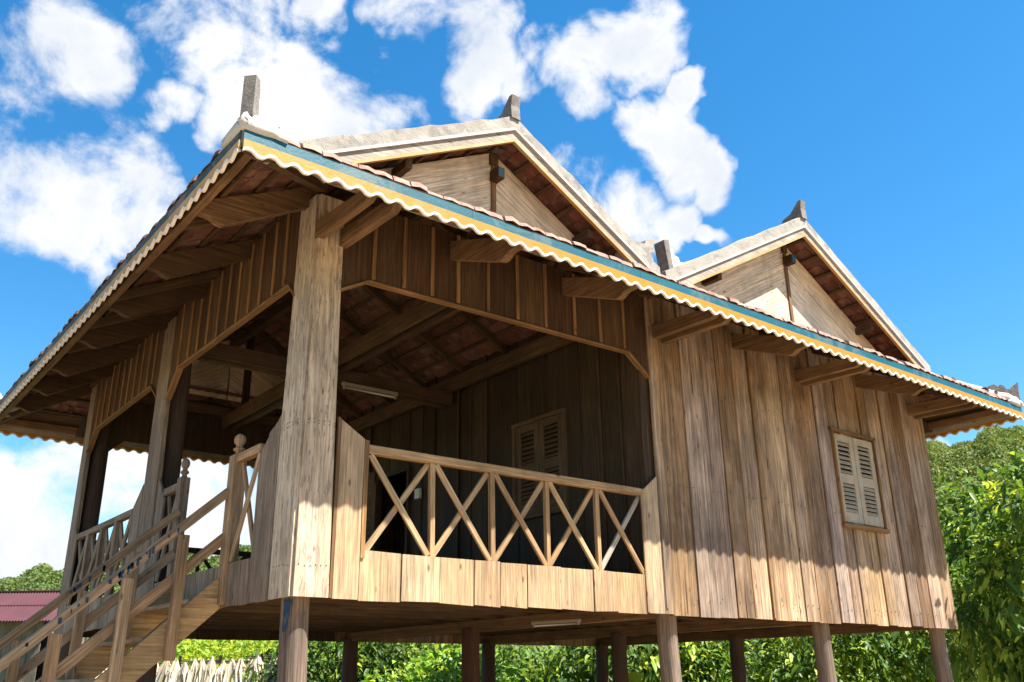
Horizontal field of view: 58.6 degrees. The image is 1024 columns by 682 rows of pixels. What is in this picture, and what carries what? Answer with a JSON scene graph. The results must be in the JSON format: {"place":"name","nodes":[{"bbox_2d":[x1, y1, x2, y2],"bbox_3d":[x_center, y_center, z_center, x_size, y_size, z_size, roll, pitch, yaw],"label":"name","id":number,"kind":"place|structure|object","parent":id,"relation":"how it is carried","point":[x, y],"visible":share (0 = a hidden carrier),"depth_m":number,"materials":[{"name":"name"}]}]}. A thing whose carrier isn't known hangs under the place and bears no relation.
{"place":"outdoors","nodes":[
{"label":"outdoors","id":0,"kind":"place"},
{"bbox_2d":[307,654,363,681],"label":"tall grass","id":1,"kind":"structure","parent":0,"point":[327,669],"depth_m":20.43,"materials":[{"name":"green plant"}]},
{"bbox_2d":[0,0,1023,578],"label":"sky","id":2,"kind":"structure","parent":0,"point":[698,126],"materials":[{"name":"blue"}]},
{"bbox_2d":[88,450,1008,680],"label":"hills","id":3,"kind":"structure","parent":0,"point":[570,668],"depth_m":117.19,"materials":[{"name":"green plant"}]},
{"bbox_2d":[0,424,1023,681],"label":"forest","id":4,"kind":"object","parent":3,"relation":"on","point":[986,448],"visible":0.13,"depth_m":154.12,"materials":[{"name":"green plant"}]},
{"label":"yard","id":5,"kind":"structure","parent":0,"visible":0},
{"bbox_2d":[0,488,227,681],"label":"staircase","id":6,"kind":"structure","parent":5,"relation":"on","point":[118,637],"depth_m":7.50,"materials":[{"name":"brown wood"}]},
{"bbox_2d":[0,75,1023,681],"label":"wooden house","id":7,"kind":"structure","parent":5,"relation":"on","point":[600,423],"depth_m":10.14,"materials":[{"name":"brown wood"}]},
{"bbox_2d":[341,381,397,398],"bbox_3d":[-1.804,0.633,11.606,0.800,0.088,0.050,15,-25,-36],"label":"tube lamp","id":8,"kind":"object","parent":7,"relation":"attached to","point":[358,387],"visible":1,"depth_m":11.58,"materials":[{"name":"plastic"}]},
{"bbox_2d":[365,466,411,554],"bbox_3d":[-1.988,2.942,13.323,1.658,2.134,0.218,-19,-27,40],"label":"doorway","id":9,"kind":"structure","parent":7,"relation":"in","point":[374,492],"depth_m":13.50,"materials":[{"name":"brown wood"}]},
{"bbox_2d":[511,407,569,521],"bbox_3d":[0.339,1.481,10.804,0.099,1.200,0.990,15,-25,-36],"label":"veranda window","id":10,"kind":"structure","parent":7,"relation":"in","point":[539,443],"depth_m":10.82,"materials":[{"name":"brown wood"}]},
{"bbox_2d":[531,619,580,626],"bbox_3d":[0.477,3.079,9.954,0.665,0.062,0.035,-17,-26,37],"label":"tube lamp","id":11,"kind":"object","parent":7,"relation":"attached to","point":[562,622],"visible":1,"depth_m":9.94,"materials":[{"name":"plastic"}]},
{"bbox_2d":[828,427,889,533],"bbox_3d":[4.481,1.821,11.850,1.040,1.276,0.130,15,-25,-36],"label":"window","id":12,"kind":"structure","parent":7,"relation":"in","point":[860,494],"depth_m":11.85,"materials":[{"name":"grey paint"}]},
{"bbox_2d":[628,672,643,681],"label":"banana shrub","id":13,"kind":"object","parent":5,"relation":"on","point":[635,676],"visible":0.79,"depth_m":15.77,"materials":[{"name":"green plant"}]},
{"bbox_2d":[718,503,1019,681],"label":"leafy tree","id":14,"kind":"object","parent":5,"relation":"on","point":[860,654],"visible":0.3,"depth_m":16.07,"materials":[{"name":"green plant"}]},
{"bbox_2d":[913,437,1023,681],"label":"leafy tree","id":15,"kind":"object","parent":5,"relation":"on","point":[1001,596],"visible":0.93,"depth_m":13.39,"materials":[{"name":"green plant"}]},
{"label":"ground","id":16,"kind":"structure","parent":0,"visible":0},
{"bbox_2d":[0,590,87,681],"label":"shed","id":17,"kind":"structure","parent":16,"relation":"on","point":[17,609],"depth_m":27.76,"materials":[{"name":"red metal"}]},
{"bbox_2d":[160,639,228,667],"bbox_3d":[-9.277,9.771,25.717,3.219,3.717,2.890,15,-25,-36],"label":"shrub","id":18,"kind":"object","parent":16,"relation":"on","point":[196,649],"visible":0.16,"depth_m":25.91,"materials":[{"name":"green plant"}]},
{"bbox_2d":[169,639,238,666],"bbox_3d":[-12.106,13.123,35.615,3.188,4.274,3.004,15,-25,-36],"label":"shrub","id":19,"kind":"object","parent":16,"relation":"on","point":[192,652],"depth_m":35.74,"materials":[{"name":"green plant"}]},
{"bbox_2d":[157,654,275,667],"bbox_3d":[-6.817,7.912,19.631,4.946,2.236,0.076,-5,-21,12],"label":"stick fence","id":20,"kind":"object","parent":16,"relation":"on","point":[217,661],"visible":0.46,"depth_m":19.86,"materials":[{"name":"brown wood"}]},
{"bbox_2d":[155,661,170,681],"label":"husk bundle","id":21,"kind":"object","parent":20,"relation":"hanging from","point":[163,668],"visible":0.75,"depth_m":19.90,"materials":[{"name":"beige plant"}]},
{"bbox_2d":[164,658,179,681],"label":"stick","id":22,"kind":"object","parent":20,"relation":"hanging from","point":[173,669],"visible":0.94,"depth_m":19.84,"materials":[{"name":"beige wood"}]},
{"bbox_2d":[175,662,188,681],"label":"husk bundle","id":23,"kind":"object","parent":20,"relation":"hanging from","point":[182,673],"visible":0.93,"depth_m":19.77,"materials":[{"name":"beige plant"}]},
{"bbox_2d":[186,658,198,681],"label":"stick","id":24,"kind":"object","parent":20,"relation":"hanging from","point":[191,670],"visible":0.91,"depth_m":19.76,"materials":[{"name":"beige wood"}]},
{"bbox_2d":[193,658,205,681],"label":"husk bundle","id":25,"kind":"object","parent":20,"relation":"hanging from","point":[199,670],"visible":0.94,"depth_m":19.72,"materials":[{"name":"beige plant"}]},
{"bbox_2d":[201,656,217,681],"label":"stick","id":26,"kind":"object","parent":20,"relation":"hanging from","point":[210,669],"visible":0.95,"depth_m":19.67,"materials":[{"name":"beige wood"}]},
{"bbox_2d":[213,660,226,681],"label":"husk bundle","id":27,"kind":"object","parent":20,"relation":"hanging from","point":[218,675],"visible":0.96,"depth_m":19.60,"materials":[{"name":"beige plant"}]},
{"bbox_2d":[220,658,235,681],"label":"husk bundle","id":28,"kind":"object","parent":20,"relation":"hanging from","point":[229,668],"visible":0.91,"depth_m":19.57,"materials":[{"name":"beige plant"}]},
{"bbox_2d":[230,658,245,681],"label":"husk bundle","id":29,"kind":"object","parent":20,"relation":"hanging from","point":[238,669],"visible":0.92,"depth_m":19.53,"materials":[{"name":"beige plant"}]},
{"bbox_2d":[243,659,252,681],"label":"husk bundle","id":30,"kind":"object","parent":20,"relation":"hanging from","point":[248,664],"visible":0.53,"depth_m":19.55,"materials":[{"name":"beige plant"}]},
{"bbox_2d":[247,654,264,681],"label":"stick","id":31,"kind":"object","parent":20,"relation":"hanging from","point":[255,665],"visible":0.68,"depth_m":19.45,"materials":[{"name":"beige wood"}]},
{"bbox_2d":[262,660,272,681],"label":"husk bundle","id":32,"kind":"object","parent":20,"relation":"hanging from","point":[269,668],"visible":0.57,"depth_m":19.38,"materials":[{"name":"plant"}]},
{"bbox_2d":[270,656,277,681],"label":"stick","id":33,"kind":"object","parent":20,"relation":"hanging from","point":[274,668],"visible":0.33,"depth_m":19.36,"materials":[{"name":"brown wood"}]},
{"bbox_2d":[183,640,266,667],"bbox_3d":[-9.152,10.773,28.693,3.211,3.852,3.025,15,-25,-36],"label":"shrub","id":34,"kind":"object","parent":16,"relation":"on","point":[222,642],"visible":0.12,"depth_m":28.61,"materials":[{"name":"green plant"}]},
{"bbox_2d":[215,640,273,658],"bbox_3d":[-8.568,10.872,29.572,3.098,4.107,2.891,-5,-21,12],"label":"shrub","id":35,"kind":"object","parent":16,"relation":"on","point":[239,646],"visible":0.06,"depth_m":29.62,"materials":[{"name":"green plant"}]},
{"bbox_2d":[225,640,278,666],"bbox_3d":[-7.271,10.318,27.527,3.187,3.945,2.731,-10,-22,23],"label":"shrub","id":36,"kind":"object","parent":16,"relation":"on","point":[250,647],"visible":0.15,"depth_m":27.64,"materials":[{"name":"green plant"}]},
{"bbox_2d":[236,640,360,663],"bbox_3d":[-6.720,10.895,29.315,5.208,4.263,4.209,15,-25,-36],"label":"shrub","id":37,"kind":"object","parent":16,"relation":"on","point":[331,644],"visible":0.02,"depth_m":29.41,"materials":[{"name":"green plant"}]},
{"bbox_2d":[229,640,413,681],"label":"shrub","id":38,"kind":"object","parent":16,"relation":"on","point":[314,667],"visible":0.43,"depth_m":19.40,"materials":[{"name":"green plant"}]},
{"bbox_2d":[321,642,480,681],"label":"shrub","id":39,"kind":"object","parent":16,"relation":"on","point":[390,648],"visible":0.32,"depth_m":19.56,"materials":[{"name":"green plant"}]},
{"bbox_2d":[333,643,525,681],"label":"shrub","id":40,"kind":"object","parent":16,"relation":"on","point":[428,672],"visible":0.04,"depth_m":20.62,"materials":[{"name":"green plant"}]},
{"bbox_2d":[384,643,511,664],"bbox_3d":[-1.978,10.183,27.566,5.182,4.369,3.647,7,-22,-20],"label":"shrub","id":41,"kind":"object","parent":16,"relation":"on","point":[433,645],"depth_m":27.77,"materials":[{"name":"green plant"}]},
{"bbox_2d":[357,643,548,681],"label":"shrub","id":42,"kind":"object","parent":16,"relation":"on","point":[417,674],"visible":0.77,"depth_m":18.55,"materials":[{"name":"green plant"}]},
{"bbox_2d":[397,643,565,678],"bbox_3d":[-0.835,8.911,23.657,5.095,4.061,3.703,8,-22,-21],"label":"shrub","id":43,"kind":"object","parent":16,"relation":"on","point":[521,654],"visible":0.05,"depth_m":23.61,"materials":[{"name":"green plant"}]},
{"bbox_2d":[403,643,566,681],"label":"shrub","id":44,"kind":"object","parent":16,"relation":"on","point":[506,655],"visible":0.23,"depth_m":20.10,"materials":[{"name":"green plant"}]},
{"bbox_2d":[530,639,781,681],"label":"leafy tree","id":45,"kind":"object","parent":16,"relation":"on","point":[648,655],"visible":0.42,"depth_m":18.25,"materials":[{"name":"green plant"}]},
{"bbox_2d":[643,637,817,681],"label":"shrub","id":46,"kind":"object","parent":16,"relation":"on","point":[746,648],"visible":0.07,"depth_m":19.01,"materials":[{"name":"green plant"}]}
]}

